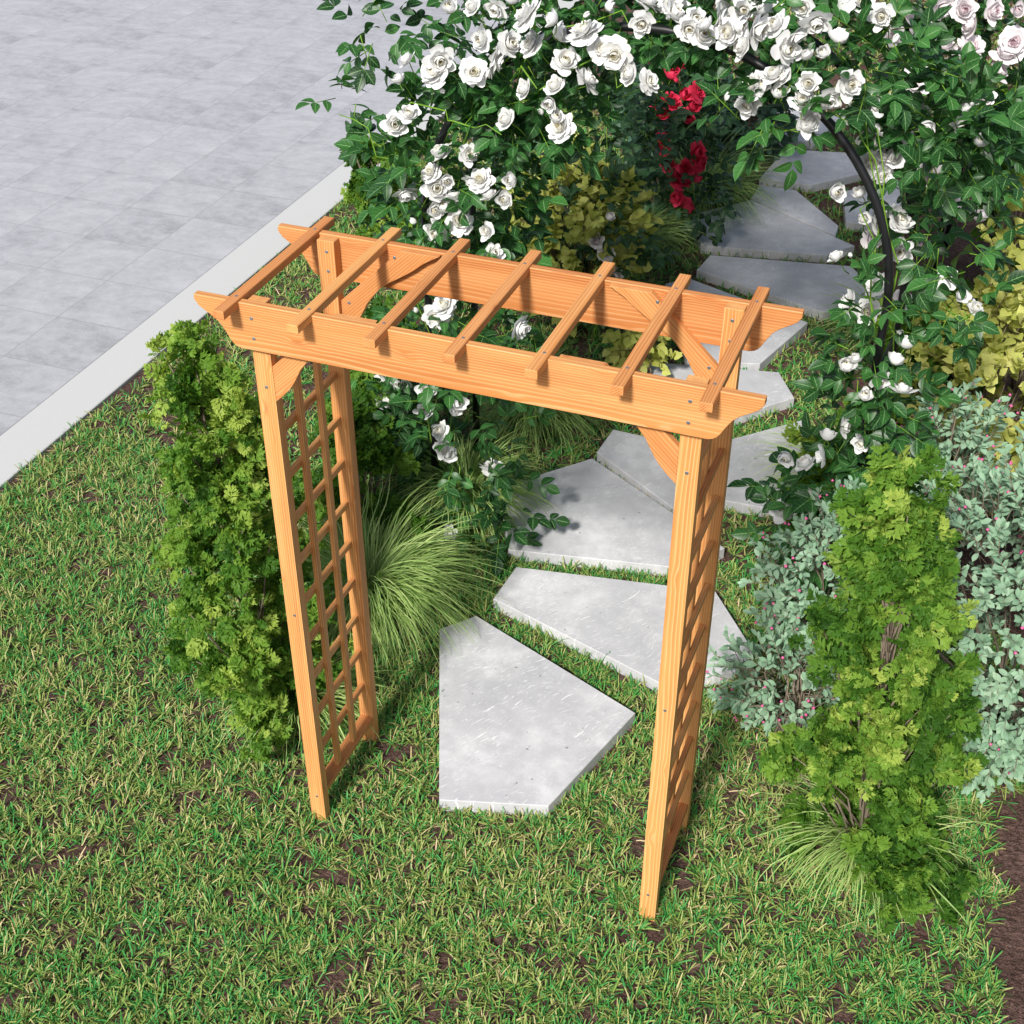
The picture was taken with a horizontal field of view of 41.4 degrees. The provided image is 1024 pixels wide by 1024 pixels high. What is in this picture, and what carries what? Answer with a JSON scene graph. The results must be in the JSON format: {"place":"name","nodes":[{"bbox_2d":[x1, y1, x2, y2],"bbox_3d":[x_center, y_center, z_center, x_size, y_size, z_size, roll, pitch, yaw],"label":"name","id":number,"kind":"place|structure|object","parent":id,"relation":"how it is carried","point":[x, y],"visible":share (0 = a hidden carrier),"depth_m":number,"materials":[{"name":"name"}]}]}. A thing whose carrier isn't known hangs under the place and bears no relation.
{"place":"outdoors","nodes":[
{"label":"outdoors","id":0,"kind":"place"},
{"bbox_2d":[0,0,520,435],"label":"patio","id":1,"kind":"structure","parent":0,"point":[156,156],"depth_m":10.07,"materials":[{"name":"tile"}]},
{"bbox_2d":[0,0,1023,1023],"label":"ground","id":2,"kind":"structure","parent":0,"point":[1008,927],"depth_m":4.75,"materials":[{"name":"green plant"}]},
{"bbox_2d":[137,319,353,763],"bbox_3d":[-0.956,0.126,4.776,0.780,1.653,0.765,12,38,17],"label":"leafy shrub","id":3,"kind":"object","parent":2,"relation":"on","point":[203,477],"visible":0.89,"depth_m":4.71,"materials":[{"name":"green plant"}]},
{"bbox_2d":[0,0,578,489],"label":"kerb","id":4,"kind":"structure","parent":2,"relation":"on","point":[90,388],"depth_m":7.63,"materials":[{"name":"white concrete"}]},
{"bbox_2d":[210,613,409,768],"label":"ornamental grass","id":5,"kind":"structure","parent":2,"relation":"on","point":[321,693],"depth_m":5.10,"materials":[{"name":"green plant"}]},
{"bbox_2d":[292,383,433,561],"bbox_3d":[-0.700,-0.132,5.889,0.627,0.749,0.703,-8,37,-11],"label":"leafy shrub","id":6,"kind":"object","parent":2,"relation":"on","point":[378,449],"visible":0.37,"depth_m":5.82,"materials":[{"name":"green plant"}]},
{"bbox_2d":[229,464,514,681],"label":"ornamental grass","id":7,"kind":"object","parent":2,"relation":"on","point":[394,578],"depth_m":5.56,"materials":[{"name":"green plant"}]},
{"bbox_2d":[314,294,441,464],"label":"leafy shrub","id":8,"kind":"object","parent":2,"relation":"on","point":[359,377],"visible":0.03,"depth_m":6.32,"materials":[{"name":"green plant"}]},
{"bbox_2d":[339,135,418,237],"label":"leafy shrub","id":9,"kind":"object","parent":2,"relation":"on","point":[353,193],"visible":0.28,"depth_m":8.45,"materials":[{"name":"green plant"}]},
{"bbox_2d":[367,416,561,554],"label":"ornamental grass","id":10,"kind":"object","parent":2,"relation":"on","point":[477,478],"depth_m":6.23,"materials":[{"name":"green plant"}]},
{"bbox_2d":[194,216,803,921],"bbox_3d":[-0.043,0.278,4.210,1.554,2.088,0.643,12,38,17],"label":"garden arbor","id":11,"kind":"object","parent":2,"relation":"on","point":[704,406],"visible":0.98,"depth_m":3.76,"materials":[{"name":"brown wood"}]},
{"bbox_2d":[439,616,634,816],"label":"stepping slab","id":12,"kind":"structure","parent":2,"relation":"on","point":[524,727],"depth_m":5.12,"materials":[{"name":"concrete"}]},
{"bbox_2d":[457,337,623,463],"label":"ornamental grass","id":13,"kind":"object","parent":2,"relation":"on","point":[560,414],"depth_m":6.69,"materials":[{"name":"green plant"}]},
{"bbox_2d":[417,36,689,340],"bbox_3d":[0.167,-1.645,7.346,1.532,1.592,2.075,12,38,17],"label":"climbing rose","id":14,"kind":"object","parent":2,"relation":"on","point":[656,260],"visible":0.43,"depth_m":7.23,"materials":[{"name":"green plant"}]},
{"bbox_2d":[498,133,663,337],"bbox_3d":[0.318,-1.456,7.345,0.971,1.158,0.730,12,38,17],"label":"lime shrub","id":15,"kind":"object","parent":2,"relation":"on","point":[590,218],"visible":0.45,"depth_m":7.11,"materials":[{"name":"yellow plant"}]},
{"bbox_2d":[498,459,724,575],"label":"stepping slab","id":16,"kind":"structure","parent":2,"relation":"on","point":[615,520],"depth_m":6.14,"materials":[{"name":"concrete"}]},
{"bbox_2d":[493,567,753,690],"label":"stepping slab","id":17,"kind":"structure","parent":2,"relation":"on","point":[622,621],"depth_m":5.63,"materials":[{"name":"concrete"}]},
{"bbox_2d":[596,430,675,512],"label":"stepping slab","id":18,"kind":"structure","parent":2,"relation":"on","point":[630,458],"depth_m":6.54,"materials":[{"name":"concrete"}]},
{"bbox_2d":[599,328,682,375],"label":"lime shrub","id":19,"kind":"object","parent":2,"relation":"on","point":[658,354],"visible":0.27,"depth_m":7.08,"materials":[{"name":"yellow plant"}]},
{"bbox_2d":[614,59,716,169],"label":"dark shrub","id":20,"kind":"object","parent":2,"relation":"on","point":[655,130],"visible":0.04,"depth_m":9.33,"materials":[{"name":"green plant"}]},
{"bbox_2d":[616,197,716,278],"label":"ornamental grass","id":21,"kind":"object","parent":2,"relation":"on","point":[660,233],"depth_m":8.40,"materials":[{"name":"green plant"}]},
{"bbox_2d":[421,0,915,502],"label":"rose arch","id":22,"kind":"structure","parent":2,"relation":"on","point":[842,139],"depth_m":4.89,"materials":[{"name":"black"}]},
{"bbox_2d":[295,0,921,575],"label":"climbing rose","id":23,"kind":"object","parent":22,"relation":"attached to","point":[447,80],"visible":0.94,"depth_m":5.13,"materials":[{"name":"white plant"}]},
{"bbox_2d":[632,0,1023,620],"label":"climbing rose","id":24,"kind":"object","parent":22,"relation":"attached to","point":[780,37],"visible":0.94,"depth_m":4.71,"materials":[{"name":"green plant"}]},
{"bbox_2d":[634,124,795,235],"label":"ornamental grass","id":25,"kind":"object","parent":2,"relation":"on","point":[720,171],"depth_m":8.95,"materials":[{"name":"green plant"}]},
{"bbox_2d":[651,363,793,424],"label":"stepping slab","id":26,"kind":"structure","parent":2,"relation":"on","point":[773,387],"depth_m":7.15,"materials":[{"name":"concrete"}]},
{"bbox_2d":[665,279,807,370],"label":"stepping slab","id":27,"kind":"structure","parent":2,"relation":"on","point":[763,356],"depth_m":7.51,"materials":[{"name":"concrete"}]},
{"bbox_2d":[692,62,798,161],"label":"dark shrub","id":28,"kind":"object","parent":2,"relation":"on","point":[767,111],"visible":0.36,"depth_m":9.49,"materials":[{"name":"green plant"}]},
{"bbox_2d":[724,420,801,518],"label":"stepping slab","id":29,"kind":"structure","parent":2,"relation":"on","point":[744,454],"depth_m":6.55,"materials":[{"name":"concrete"}]},
{"bbox_2d":[692,200,854,262],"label":"stepping slab","id":30,"kind":"structure","parent":2,"relation":"on","point":[782,236],"depth_m":8.61,"materials":[{"name":"concrete"}]},
{"bbox_2d":[706,612,843,742],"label":"berry shrub","id":31,"kind":"object","parent":2,"relation":"on","point":[801,708],"visible":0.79,"depth_m":5.00,"materials":[{"name":"green plant"}]},
{"bbox_2d":[696,255,882,320],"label":"stepping slab","id":32,"kind":"structure","parent":2,"relation":"on","point":[802,285],"depth_m":8.16,"materials":[{"name":"concrete"}]},
{"bbox_2d":[737,398,845,488],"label":"ornamental grass","id":33,"kind":"object","parent":2,"relation":"on","point":[794,445],"depth_m":6.39,"materials":[{"name":"green plant"}]},
{"bbox_2d":[751,185,838,236],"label":"stepping slab","id":34,"kind":"structure","parent":2,"relation":"on","point":[804,210],"depth_m":9.02,"materials":[{"name":"concrete"}]},
{"bbox_2d":[778,109,838,149],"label":"stepping slab","id":35,"kind":"structure","parent":2,"relation":"on","point":[822,127],"depth_m":10.12,"materials":[{"name":"concrete"}]},
{"bbox_2d":[759,150,859,191],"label":"stepping slab","id":36,"kind":"structure","parent":2,"relation":"on","point":[824,169],"depth_m":9.52,"materials":[{"name":"concrete"}]},
{"bbox_2d":[643,0,990,268],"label":"rose arch","id":37,"kind":"structure","parent":2,"relation":"on","point":[948,227],"depth_m":8.54,"materials":[{"name":"black"}]},
{"bbox_2d":[609,12,742,246],"bbox_3d":[1.038,-2.400,8.346,0.679,1.505,1.079,-28,44,-33],"label":"climbing rose","id":38,"kind":"object","parent":37,"relation":"attached to","point":[699,156],"visible":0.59,"depth_m":8.29,"materials":[{"name":"red plant"}]},
{"bbox_2d":[776,420,883,566],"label":"leafy shrub","id":39,"kind":"object","parent":2,"relation":"on","point":[795,436],"visible":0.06,"depth_m":5.68,"materials":[{"name":"green plant"}]},
{"bbox_2d":[737,475,935,675],"bbox_3d":[1.254,0.283,5.155,0.759,0.916,0.717,12,38,17],"label":"berry shrub","id":40,"kind":"object","parent":2,"relation":"on","point":[783,608],"visible":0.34,"depth_m":5.05,"materials":[{"name":"green plant"}]},
{"bbox_2d":[793,271,894,353],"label":"ornamental grass","id":41,"kind":"object","parent":2,"relation":"on","point":[860,296],"depth_m":7.56,"materials":[{"name":"green plant"}]},
{"bbox_2d":[737,737,1008,942],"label":"ornamental grass","id":42,"kind":"object","parent":2,"relation":"on","point":[830,830],"depth_m":4.50,"materials":[{"name":"green plant"}]},
{"bbox_2d":[756,443,990,934],"bbox_3d":[1.226,0.561,4.217,0.628,1.609,0.796,-27,44,-32],"label":"leafy shrub","id":43,"kind":"object","parent":2,"relation":"on","point":[895,558],"visible":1,"depth_m":4.19,"materials":[{"name":"green plant"}]},
{"bbox_2d":[800,269,999,465],"bbox_3d":[1.800,-0.542,6.152,0.780,1.133,0.696,-14,38,-18],"label":"leafy shrub","id":44,"kind":"object","parent":2,"relation":"on","point":[899,421],"visible":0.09,"depth_m":5.96,"materials":[{"name":"green plant"}]},
{"bbox_2d":[826,444,1023,802],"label":"berry shrub","id":45,"kind":"object","parent":2,"relation":"on","point":[1006,701],"visible":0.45,"depth_m":4.51,"materials":[{"name":"green plant"}]},
{"bbox_2d":[842,0,1023,309],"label":"climbing rose","id":46,"kind":"object","parent":2,"relation":"on","point":[966,15],"visible":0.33,"depth_m":5.60,"materials":[{"name":"green plant"}]},
{"bbox_2d":[893,377,1016,550],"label":"berry shrub","id":47,"kind":"object","parent":2,"relation":"on","point":[978,442],"visible":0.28,"depth_m":5.18,"materials":[{"name":"green plant"}]},
{"bbox_2d":[897,252,1023,520],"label":"lime shrub","id":48,"kind":"object","parent":2,"relation":"on","point":[1005,357],"visible":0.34,"depth_m":5.62,"materials":[{"name":"yellow plant"}]},
{"bbox_2d":[970,83,1023,293],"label":"leafy shrub","id":49,"kind":"object","parent":2,"relation":"on","point":[994,213],"visible":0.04,"depth_m":7.91,"materials":[{"name":"green plant"}]},
{"bbox_2d":[976,175,1023,391],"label":"lime shrub","id":50,"kind":"object","parent":2,"relation":"on","point":[1012,251],"visible":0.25,"depth_m":6.70,"materials":[{"name":"yellow plant"}]},
{"bbox_2d":[982,411,1023,583],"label":"berry shrub","id":51,"kind":"object","parent":2,"relation":"on","point":[1016,551],"visible":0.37,"depth_m":5.35,"materials":[{"name":"green plant"}]},
{"bbox_2d":[843,182,901,231],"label":"stepping slab","id":52,"kind":"structure","parent":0,"point":[851,219],"depth_m":9.00,"materials":[{"name":"concrete"}]}
]}

